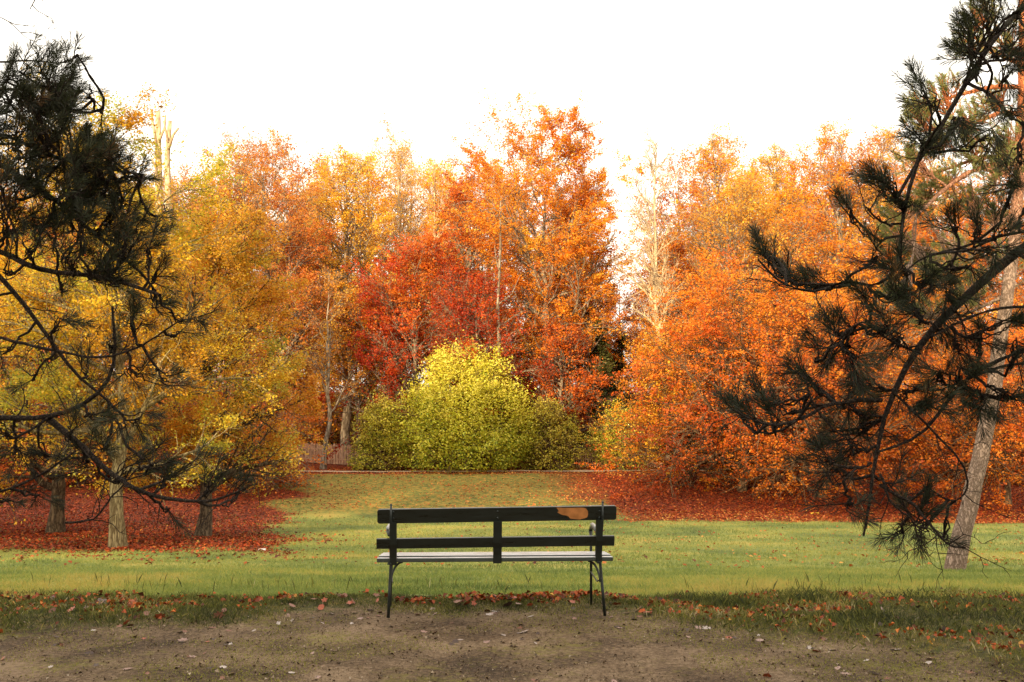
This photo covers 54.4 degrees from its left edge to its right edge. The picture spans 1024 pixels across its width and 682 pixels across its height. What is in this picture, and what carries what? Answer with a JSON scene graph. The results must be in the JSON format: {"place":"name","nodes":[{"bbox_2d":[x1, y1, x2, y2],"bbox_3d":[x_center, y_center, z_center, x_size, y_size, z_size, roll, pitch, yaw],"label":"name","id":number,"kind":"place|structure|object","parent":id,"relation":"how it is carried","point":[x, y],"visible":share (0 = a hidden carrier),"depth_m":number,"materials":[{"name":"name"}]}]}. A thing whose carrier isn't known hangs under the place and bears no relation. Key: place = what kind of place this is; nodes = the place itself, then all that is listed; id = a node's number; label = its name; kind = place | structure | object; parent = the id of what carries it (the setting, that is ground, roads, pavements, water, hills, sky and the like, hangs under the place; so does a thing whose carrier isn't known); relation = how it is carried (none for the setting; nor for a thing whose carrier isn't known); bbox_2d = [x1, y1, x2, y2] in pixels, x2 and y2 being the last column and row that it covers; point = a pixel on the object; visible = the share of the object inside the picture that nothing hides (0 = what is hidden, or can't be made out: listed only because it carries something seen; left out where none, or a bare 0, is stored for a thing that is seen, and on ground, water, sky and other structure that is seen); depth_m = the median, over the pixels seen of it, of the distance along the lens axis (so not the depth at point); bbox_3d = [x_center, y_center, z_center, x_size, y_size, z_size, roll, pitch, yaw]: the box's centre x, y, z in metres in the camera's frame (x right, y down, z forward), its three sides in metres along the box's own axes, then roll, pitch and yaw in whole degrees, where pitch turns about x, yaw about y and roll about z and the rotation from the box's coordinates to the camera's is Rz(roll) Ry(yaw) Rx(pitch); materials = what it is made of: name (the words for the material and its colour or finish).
{"place":"outdoors","nodes":[
{"label":"outdoors","id":0,"kind":"place"},
{"bbox_2d":[0,392,1023,681],"bbox_3d":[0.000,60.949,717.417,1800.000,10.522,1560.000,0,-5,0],"label":"ground","id":1,"kind":"structure","parent":0,"point":[668,662],"depth_m":7.80,"materials":[{"name":"plant"}]},
{"bbox_2d":[0,433,82,483],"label":"bush","id":2,"kind":"object","parent":1,"relation":"on","point":[13,465],"visible":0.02,"depth_m":54.43,"materials":[{"name":"brown plant"}]},
{"bbox_2d":[0,177,99,457],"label":"autumn tree","id":3,"kind":"object","parent":1,"relation":"on","point":[42,405],"visible":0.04,"depth_m":40.39,"materials":[{"name":"yellow plant"}]},
{"bbox_2d":[0,209,107,390],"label":"autumn tree","id":4,"kind":"object","parent":1,"relation":"on","point":[41,311],"depth_m":70.46,"materials":[{"name":"yellow plant"}]},
{"bbox_2d":[0,392,109,492],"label":"bush","id":5,"kind":"object","parent":1,"relation":"on","point":[27,473],"visible":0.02,"depth_m":51.94,"materials":[{"name":"brown plant"}]},
{"bbox_2d":[7,409,128,483],"bbox_3d":[-24.287,6.557,56.361,8.185,6.742,8.523,2,-5,-22],"label":"bush","id":6,"kind":"object","parent":1,"relation":"on","point":[86,477],"visible":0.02,"depth_m":54.73,"materials":[{"name":"brown plant"}]},
{"bbox_2d":[31,193,178,403],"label":"autumn tree","id":7,"kind":"object","parent":1,"relation":"on","point":[109,339],"visible":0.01,"depth_m":71.63,"materials":[{"name":"yellow plant"}]},
{"bbox_2d":[0,132,217,532],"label":"oak tree","id":8,"kind":"object","parent":1,"relation":"on","point":[56,521],"visible":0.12,"depth_m":33.24,"materials":[{"name":"yellow plant"}]},
{"bbox_2d":[0,0,257,540],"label":"black pine","id":9,"kind":"object","parent":1,"relation":"on","point":[85,172],"visible":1,"depth_m":6.37,"materials":[{"name":"green plant"}]},
{"bbox_2d":[66,399,193,491],"bbox_3d":[-20.383,6.088,54.766,8.564,7.488,8.996,3,-6,-29],"label":"bush","id":10,"kind":"object","parent":1,"relation":"on","point":[154,437],"visible":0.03,"depth_m":53.88,"materials":[{"name":"brown plant"}]},
{"bbox_2d":[0,68,296,547],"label":"oak tree","id":11,"kind":"object","parent":1,"relation":"on","point":[116,538],"visible":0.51,"depth_m":26.84,"materials":[{"name":"yellow plant"}]},
{"bbox_2d":[150,108,178,402],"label":"dead tree","id":12,"kind":"object","parent":1,"relation":"on","point":[169,139],"visible":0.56,"depth_m":61.29,"materials":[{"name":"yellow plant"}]},
{"bbox_2d":[117,374,227,479],"bbox_3d":[-19.476,6.197,58.026,8.185,8.764,8.523,4,-6,-37],"label":"bush","id":13,"kind":"object","parent":1,"relation":"on","point":[172,399],"visible":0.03,"depth_m":57.38,"materials":[{"name":"yellow plant"}]},
{"bbox_2d":[128,160,222,380],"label":"autumn tree","id":14,"kind":"object","parent":1,"relation":"on","point":[180,183],"visible":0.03,"depth_m":78.48,"materials":[{"name":"yellow plant"}]},
{"bbox_2d":[37,166,332,535],"bbox_3d":[-10.631,0.702,33.065,8.827,12.135,10.597,0,-5,0],"label":"oak tree","id":15,"kind":"object","parent":1,"relation":"on","point":[269,297],"visible":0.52,"depth_m":32.60,"materials":[{"name":"yellow plant"}]},
{"bbox_2d":[163,157,248,390],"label":"autumn tree","id":16,"kind":"object","parent":1,"relation":"on","point":[210,208],"visible":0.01,"depth_m":95.00,"materials":[{"name":"orange plant"}]},
{"bbox_2d":[153,405,283,491],"bbox_3d":[-17.041,6.275,54.480,8.564,6.511,8.996,5,-7,-44],"label":"bush","id":17,"kind":"object","parent":1,"relation":"on","point":[198,482],"visible":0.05,"depth_m":52.71,"materials":[{"name":"brown plant"}]},
{"bbox_2d":[171,123,302,393],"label":"autumn tree","id":18,"kind":"object","parent":1,"relation":"on","point":[236,183],"visible":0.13,"depth_m":71.82,"materials":[{"name":"orange plant"}]},
{"bbox_2d":[201,156,284,350],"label":"autumn tree","id":19,"kind":"object","parent":1,"relation":"on","point":[253,195],"depth_m":101.22,"materials":[{"name":"orange plant"}]},
{"bbox_2d":[195,390,305,481],"bbox_3d":[-15.965,6.330,57.285,8.523,7.753,8.185,-4,-6,38],"label":"bush","id":20,"kind":"object","parent":1,"relation":"on","point":[260,438],"visible":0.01,"depth_m":56.90,"materials":[{"name":"yellow plant"}]},
{"bbox_2d":[168,336,338,494],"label":"beech tree","id":21,"kind":"object","parent":1,"relation":"on","point":[291,481],"visible":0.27,"depth_m":51.56,"materials":[{"name":"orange plant"}]},
{"bbox_2d":[196,122,358,426],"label":"autumn tree","id":22,"kind":"object","parent":1,"relation":"on","point":[291,217],"visible":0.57,"depth_m":68.05,"materials":[{"name":"orange plant"}]},
{"bbox_2d":[236,125,339,380],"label":"autumn tree","id":23,"kind":"object","parent":1,"relation":"on","point":[277,142],"visible":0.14,"depth_m":93.14,"materials":[{"name":"orange plant"}]},
{"bbox_2d":[247,232,337,429],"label":"autumn tree","id":24,"kind":"object","parent":1,"relation":"on","point":[299,380],"visible":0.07,"depth_m":75.24,"materials":[{"name":"orange plant"}]},
{"bbox_2d":[266,379,342,450],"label":"undergrowth bush","id":25,"kind":"object","parent":1,"relation":"on","point":[319,427],"visible":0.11,"depth_m":79.47,"materials":[{"name":"brown plant"}]},
{"bbox_2d":[288,268,369,469],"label":"slim tree","id":26,"kind":"object","parent":1,"relation":"on","point":[327,365],"visible":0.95,"depth_m":64.24,"materials":[{"name":"orange plant"}]},
{"bbox_2d":[288,157,374,427],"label":"autumn tree","id":27,"kind":"object","parent":1,"relation":"on","point":[315,182],"visible":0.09,"depth_m":104.63,"materials":[{"name":"orange plant"}]},
{"bbox_2d":[300,387,376,450],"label":"undergrowth bush","id":28,"kind":"object","parent":1,"relation":"on","point":[337,419],"visible":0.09,"depth_m":83.48,"materials":[{"name":"brown plant"}]},
{"bbox_2d":[270,139,413,458],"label":"autumn tree","id":29,"kind":"object","parent":1,"relation":"on","point":[360,218],"visible":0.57,"depth_m":74.37,"materials":[{"name":"orange plant"}]},
{"bbox_2d":[286,443,401,467],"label":"paling fence","id":30,"kind":"object","parent":1,"relation":"on","point":[335,458],"visible":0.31,"depth_m":67.83,"materials":[{"name":"brown wood"}]},
{"bbox_2d":[287,278,435,455],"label":"autumn tree","id":31,"kind":"object","parent":1,"relation":"on","point":[348,354],"visible":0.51,"depth_m":70.04,"materials":[{"name":"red plant"}]},
{"bbox_2d":[314,151,415,437],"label":"autumn tree","id":32,"kind":"object","parent":1,"relation":"on","point":[375,178],"visible":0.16,"depth_m":96.87,"materials":[{"name":"orange plant"}]},
{"bbox_2d":[323,378,421,451],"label":"undergrowth bush","id":33,"kind":"object","parent":1,"relation":"on","point":[354,429],"visible":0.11,"depth_m":82.11,"materials":[{"name":"brown plant"}]},
{"bbox_2d":[344,383,411,470],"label":"garden bush","id":34,"kind":"object","parent":1,"relation":"on","point":[375,420],"visible":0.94,"depth_m":62.40,"materials":[{"name":"green plant"}]},
{"bbox_2d":[339,113,448,407],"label":"autumn tree","id":35,"kind":"object","parent":1,"relation":"on","point":[399,209],"visible":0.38,"depth_m":82.54,"materials":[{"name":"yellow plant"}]},
{"bbox_2d":[314,222,500,464],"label":"autumn tree","id":36,"kind":"object","parent":1,"relation":"on","point":[403,331],"visible":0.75,"depth_m":67.33,"materials":[{"name":"red plant"}]},
{"bbox_2d":[369,135,447,389],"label":"autumn tree","id":37,"kind":"object","parent":1,"relation":"on","point":[410,215],"visible":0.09,"depth_m":104.59,"materials":[{"name":"orange plant"}]},
{"bbox_2d":[396,189,456,382],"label":"autumn tree","id":38,"kind":"object","parent":1,"relation":"on","point":[426,230],"visible":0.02,"depth_m":120.52,"materials":[{"name":"orange plant"}]},
{"bbox_2d":[385,152,496,450],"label":"autumn tree","id":39,"kind":"object","parent":1,"relation":"on","point":[434,176],"visible":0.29,"depth_m":78.90,"materials":[{"name":"orange plant"}]},
{"bbox_2d":[405,153,492,347],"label":"autumn tree","id":40,"kind":"object","parent":1,"relation":"on","point":[455,162],"visible":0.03,"depth_m":96.48,"materials":[{"name":"orange plant"}]},
{"bbox_2d":[415,164,510,454],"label":"autumn tree","id":41,"kind":"object","parent":1,"relation":"on","point":[454,196],"visible":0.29,"depth_m":76.04,"materials":[{"name":"orange plant"}]},
{"bbox_2d":[385,326,545,473],"bbox_3d":[-2.673,4.622,63.410,10.995,11.396,11.509,0,-5,0],"label":"garden bush","id":42,"kind":"object","parent":1,"relation":"on","point":[428,415],"visible":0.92,"depth_m":61.72,"materials":[{"name":"yellow plant"}]},
{"bbox_2d":[10,572,957,593],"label":"seed stalks","id":43,"kind":"object","parent":1,"relation":"on","point":[807,578],"visible":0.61,"depth_m":10.01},
{"bbox_2d":[422,262,555,466],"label":"autumn tree","id":44,"kind":"object","parent":1,"relation":"on","point":[461,309],"visible":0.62,"depth_m":65.52,"materials":[{"name":"red plant"}]},
{"bbox_2d":[376,501,616,617],"bbox_3d":[-0.133,1.785,8.293,1.945,0.933,0.589,0,-5,-3],"label":"park bench","id":45,"kind":"object","parent":1,"relation":"on","point":[496,516],"visible":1,"depth_m":8.08,"materials":[{"name":"green paint"}]},
{"bbox_2d":[467,156,527,347],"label":"autumn tree","id":46,"kind":"object","parent":1,"relation":"on","point":[483,186],"visible":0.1,"depth_m":105.34,"materials":[{"name":"orange plant"}]},
{"bbox_2d":[456,286,556,451],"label":"autumn tree","id":47,"kind":"object","parent":1,"relation":"on","point":[514,308],"visible":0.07,"depth_m":79.94,"materials":[{"name":"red plant"}]},
{"bbox_2d":[494,196,525,467],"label":"dead tree","id":48,"kind":"object","parent":1,"relation":"on","point":[498,282],"visible":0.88,"depth_m":65.47,"materials":[{"name":"wood"}]},
{"bbox_2d":[0,513,1023,597],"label":"meadow grass","id":49,"kind":"structure","parent":1,"relation":"on","point":[760,575],"depth_m":14.60,"materials":[{"name":"plant"}]},
{"bbox_2d":[0,583,1023,674],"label":"verge grass","id":50,"kind":"structure","parent":1,"relation":"on","point":[722,601],"depth_m":8.24,"materials":[{"name":"plant"}]},
{"bbox_2d":[0,466,1023,568],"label":"leaf litter","id":51,"kind":"object","parent":1,"relation":"on","point":[165,540],"visible":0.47,"depth_m":42.41,"materials":[{"name":"red plant"}]},
{"bbox_2d":[0,595,1023,681],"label":"dirt crumbs","id":52,"kind":"object","parent":1,"relation":"on","point":[443,672],"visible":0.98,"depth_m":6.73,"materials":[{"name":"soil"}]},
{"bbox_2d":[0,587,1023,657],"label":"verge leaf litter","id":53,"kind":"object","parent":1,"relation":"on","point":[576,593],"visible":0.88,"depth_m":8.55,"materials":[{"name":"orange plant"}]},
{"bbox_2d":[1,599,1023,681],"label":"moss patches","id":54,"kind":"object","parent":1,"relation":"on","point":[732,645],"visible":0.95,"depth_m":6.80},
{"bbox_2d":[473,141,573,396],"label":"autumn tree","id":55,"kind":"object","parent":1,"relation":"on","point":[533,259],"visible":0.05,"depth_m":96.63,"materials":[{"name":"orange plant"}]},
{"bbox_2d":[427,88,653,441],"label":"autumn tree","id":56,"kind":"object","parent":1,"relation":"on","point":[574,226],"visible":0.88,"depth_m":69.58,"materials":[{"name":"orange plant"}]},
{"bbox_2d":[501,286,589,446],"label":"autumn tree","id":57,"kind":"object","parent":1,"relation":"on","point":[531,376],"visible":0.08,"depth_m":76.88,"materials":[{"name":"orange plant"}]},
{"bbox_2d":[517,393,586,470],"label":"garden bush","id":58,"kind":"object","parent":1,"relation":"on","point":[561,439],"visible":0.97,"depth_m":62.74,"materials":[{"name":"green plant"}]},
{"bbox_2d":[509,186,594,384],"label":"autumn tree","id":59,"kind":"object","parent":1,"relation":"on","point":[555,249],"visible":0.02,"depth_m":101.03,"materials":[{"name":"orange plant"}]},
{"bbox_2d":[514,317,612,466],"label":"autumn tree","id":60,"kind":"object","parent":1,"relation":"on","point":[580,394],"visible":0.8,"depth_m":66.37,"materials":[{"name":"orange plant"}]},
{"bbox_2d":[522,175,645,442],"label":"autumn tree","id":61,"kind":"object","parent":1,"relation":"on","point":[587,314],"visible":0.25,"depth_m":75.48,"materials":[{"name":"orange plant"}]},
{"bbox_2d":[565,240,627,371],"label":"autumn tree","id":62,"kind":"object","parent":1,"relation":"on","point":[603,282],"visible":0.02,"depth_m":112.05,"materials":[{"name":"orange plant"}]},
{"bbox_2d":[534,449,664,467],"bbox_3d":[5.720,7.682,64.975,8.560,1.377,0.228,0,-5,0],"label":"rail fence","id":63,"kind":"object","parent":1,"relation":"on","point":[590,458],"visible":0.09,"depth_m":64.87,"materials":[{"name":"brown wood"}]},
{"bbox_2d":[566,317,642,462],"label":"evergreen tree","id":64,"kind":"object","parent":1,"relation":"on","point":[600,349],"visible":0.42,"depth_m":68.91,"materials":[{"name":"green plant"}]},
{"bbox_2d":[580,333,643,459],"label":"evergreen tree","id":65,"kind":"object","parent":1,"relation":"on","point":[620,347],"visible":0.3,"depth_m":73.51,"materials":[{"name":"green plant"}]},
{"bbox_2d":[578,398,653,470],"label":"garden bush","id":66,"kind":"object","parent":1,"relation":"on","point":[599,438],"visible":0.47,"depth_m":62.39,"materials":[{"name":"yellow plant"}]},
{"bbox_2d":[586,286,656,410],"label":"autumn tree","id":67,"kind":"object","parent":1,"relation":"on","point":[630,313],"visible":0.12,"depth_m":83.60,"materials":[{"name":"orange plant"}]},
{"bbox_2d":[610,124,691,469],"bbox_3d":[8.465,-2.654,61.267,5.174,22.004,4.778,3,-6,-28],"label":"bare tree","id":68,"kind":"object","parent":1,"relation":"on","point":[654,281],"visible":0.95,"depth_m":61.68,"materials":[{"name":"beige plant"}]},
{"bbox_2d":[611,387,698,447],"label":"undergrowth bush","id":69,"kind":"object","parent":1,"relation":"on","point":[645,408],"visible":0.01,"depth_m":80.02,"materials":[{"name":"brown plant"}]},
{"bbox_2d":[625,241,690,393],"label":"autumn tree","id":70,"kind":"object","parent":1,"relation":"on","point":[644,299],"visible":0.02,"depth_m":105.02,"materials":[{"name":"orange plant"}]},
{"bbox_2d":[578,315,771,491],"bbox_3d":[9.411,4.283,55.174,11.493,12.159,11.574,0,-5,0],"label":"beech tree","id":71,"kind":"object","parent":1,"relation":"on","point":[639,419],"visible":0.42,"depth_m":54.47,"materials":[{"name":"brown plant"}]},
{"bbox_2d":[623,147,731,389],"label":"autumn tree","id":72,"kind":"object","parent":1,"relation":"on","point":[678,198],"visible":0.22,"depth_m":99.32,"materials":[{"name":"orange plant"}]},
{"bbox_2d":[631,226,723,460],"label":"autumn tree","id":73,"kind":"object","parent":1,"relation":"on","point":[674,251],"visible":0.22,"depth_m":71.53,"materials":[{"name":"orange plant"}]},
{"bbox_2d":[668,178,713,326],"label":"autumn tree","id":74,"kind":"object","parent":1,"relation":"on","point":[691,230],"visible":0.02,"depth_m":122.44,"materials":[{"name":"orange plant"}]},
{"bbox_2d":[675,121,766,388],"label":"autumn tree","id":75,"kind":"object","parent":1,"relation":"on","point":[727,149],"visible":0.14,"depth_m":107.07,"materials":[{"name":"orange plant"}]},
{"bbox_2d":[657,130,788,442],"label":"autumn tree","id":76,"kind":"object","parent":1,"relation":"on","point":[719,163],"visible":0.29,"depth_m":72.51,"materials":[{"name":"orange plant"}]},
{"bbox_2d":[637,165,829,469],"bbox_3d":[13.924,-1.270,62.486,12.355,19.327,11.495,0,-5,0],"label":"autumn tree","id":77,"kind":"object","parent":1,"relation":"on","point":[745,186],"visible":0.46,"depth_m":62.06,"materials":[{"name":"orange plant"}]},
{"bbox_2d":[702,154,799,380],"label":"autumn tree","id":78,"kind":"object","parent":1,"relation":"on","point":[739,170],"visible":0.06,"depth_m":97.59,"materials":[{"name":"orange plant"}]},
{"bbox_2d":[574,226,963,508],"bbox_3d":[11.966,3.061,52.505,16.918,17.729,19.070,0,-5,0],"label":"beech tree","id":79,"kind":"object","parent":1,"relation":"on","point":[691,301],"visible":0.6,"depth_m":49.97,"materials":[{"name":"brown plant"}]},
{"bbox_2d":[742,142,816,458],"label":"autumn tree","id":80,"kind":"object","parent":1,"relation":"on","point":[787,188],"visible":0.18,"depth_m":74.48,"materials":[{"name":"orange plant"}]},
{"bbox_2d":[741,408,818,454],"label":"undergrowth bush","id":81,"kind":"object","parent":1,"relation":"on","point":[798,432],"visible":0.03,"depth_m":75.50,"materials":[{"name":"brown plant"}]},
{"bbox_2d":[707,190,858,458],"bbox_3d":[17.452,-0.740,63.340,10.123,18.448,9.755,2,-5,-22],"label":"autumn tree","id":82,"kind":"object","parent":1,"relation":"on","point":[816,222],"visible":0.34,"depth_m":62.73,"materials":[{"name":"orange plant"}]},
{"bbox_2d":[756,146,835,281],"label":"autumn tree","id":83,"kind":"object","parent":1,"relation":"on","point":[790,168],"visible":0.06,"depth_m":105.85,"materials":[{"name":"orange plant"}]},
{"bbox_2d":[679,263,966,512],"bbox_3d":[15.643,3.130,50.497,13.712,15.752,16.234,2,-5,-20],"label":"beech tree","id":84,"kind":"object","parent":1,"relation":"on","point":[778,450],"visible":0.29,"depth_m":48.81,"materials":[{"name":"brown plant"}]},
{"bbox_2d":[780,129,885,380],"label":"autumn tree","id":85,"kind":"object","parent":1,"relation":"on","point":[800,170],"visible":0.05,"depth_m":96.99,"materials":[{"name":"orange plant"}]},
{"bbox_2d":[760,118,937,437],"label":"autumn tree","id":86,"kind":"object","parent":1,"relation":"on","point":[844,182],"visible":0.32,"depth_m":72.24,"materials":[{"name":"orange plant"}]},
{"bbox_2d":[687,0,1023,586],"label":"black pine","id":87,"kind":"object","parent":1,"relation":"on","point":[884,331],"visible":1,"depth_m":5.86,"materials":[{"name":"green plant"}]},
{"bbox_2d":[804,123,944,389],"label":"autumn tree","id":88,"kind":"object","parent":1,"relation":"on","point":[888,143],"visible":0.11,"depth_m":74.14,"materials":[{"name":"orange plant"}]},
{"bbox_2d":[818,398,947,481],"bbox_3d":[21.312,6.098,57.578,8.564,7.325,8.996,0,-5,0],"label":"bush","id":89,"kind":"object","parent":1,"relation":"on","point":[917,448],"visible":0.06,"depth_m":56.12,"materials":[{"name":"brown plant"}]},
{"bbox_2d":[800,211,979,466],"bbox_3d":[23.061,0.036,62.633,12.080,16.848,11.913,0,-5,0],"label":"autumn tree","id":90,"kind":"object","parent":1,"relation":"on","point":[857,252],"visible":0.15,"depth_m":61.78,"materials":[{"name":"orange plant"}]},
{"bbox_2d":[854,121,952,381],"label":"autumn tree","id":91,"kind":"object","parent":1,"relation":"on","point":[876,127],"visible":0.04,"depth_m":105.23,"materials":[{"name":"orange plant"}]},
{"bbox_2d":[884,395,971,480],"bbox_3d":[24.441,6.478,58.980,8.185,7.585,8.523,3,-6,-30],"label":"bush","id":92,"kind":"object","parent":1,"relation":"on","point":[930,451],"visible":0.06,"depth_m":56.69,"materials":[{"name":"brown plant"}]},
{"bbox_2d":[865,0,1023,570],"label":"scots pine","id":93,"kind":"object","parent":1,"relation":"on","point":[977,469],"visible":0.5,"depth_m":18.00,"materials":[{"name":"green plant"}]},
{"bbox_2d":[865,160,1023,460],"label":"autumn tree","id":94,"kind":"object","parent":1,"relation":"on","point":[928,235],"visible":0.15,"depth_m":65.30,"materials":[{"name":"orange plant"}]},
{"bbox_2d":[869,314,1023,514],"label":"beech tree","id":95,"kind":"object","parent":1,"relation":"on","point":[1006,439],"visible":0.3,"depth_m":46.55,"materials":[{"name":"brown plant"}]},
{"bbox_2d":[905,154,1003,375],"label":"autumn tree","id":96,"kind":"object","parent":1,"relation":"on","point":[947,162],"visible":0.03,"depth_m":94.53,"materials":[{"name":"orange plant"}]},
{"bbox_2d":[905,387,1023,487],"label":"bush","id":97,"kind":"object","parent":1,"relation":"on","point":[989,477],"visible":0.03,"depth_m":55.24,"materials":[{"name":"brown plant"}]},
{"bbox_2d":[912,186,1023,410],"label":"autumn tree","id":98,"kind":"object","parent":1,"relation":"on","point":[1019,283],"visible":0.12,"depth_m":67.06,"materials":[{"name":"orange plant"}]},
{"bbox_2d":[949,166,1023,378],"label":"autumn tree","id":99,"kind":"object","parent":1,"relation":"on","point":[992,234],"visible":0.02,"depth_m":100.96,"materials":[{"name":"orange plant"}]},
{"bbox_2d":[0,0,1023,391],"label":"sky","id":100,"kind":"structure","parent":0,"point":[321,72],"materials":[{"name":"white"}]},
{"bbox_2d":[284,457,802,471],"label":"footpath","id":101,"kind":"structure","parent":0,"point":[483,471],"depth_m":60.83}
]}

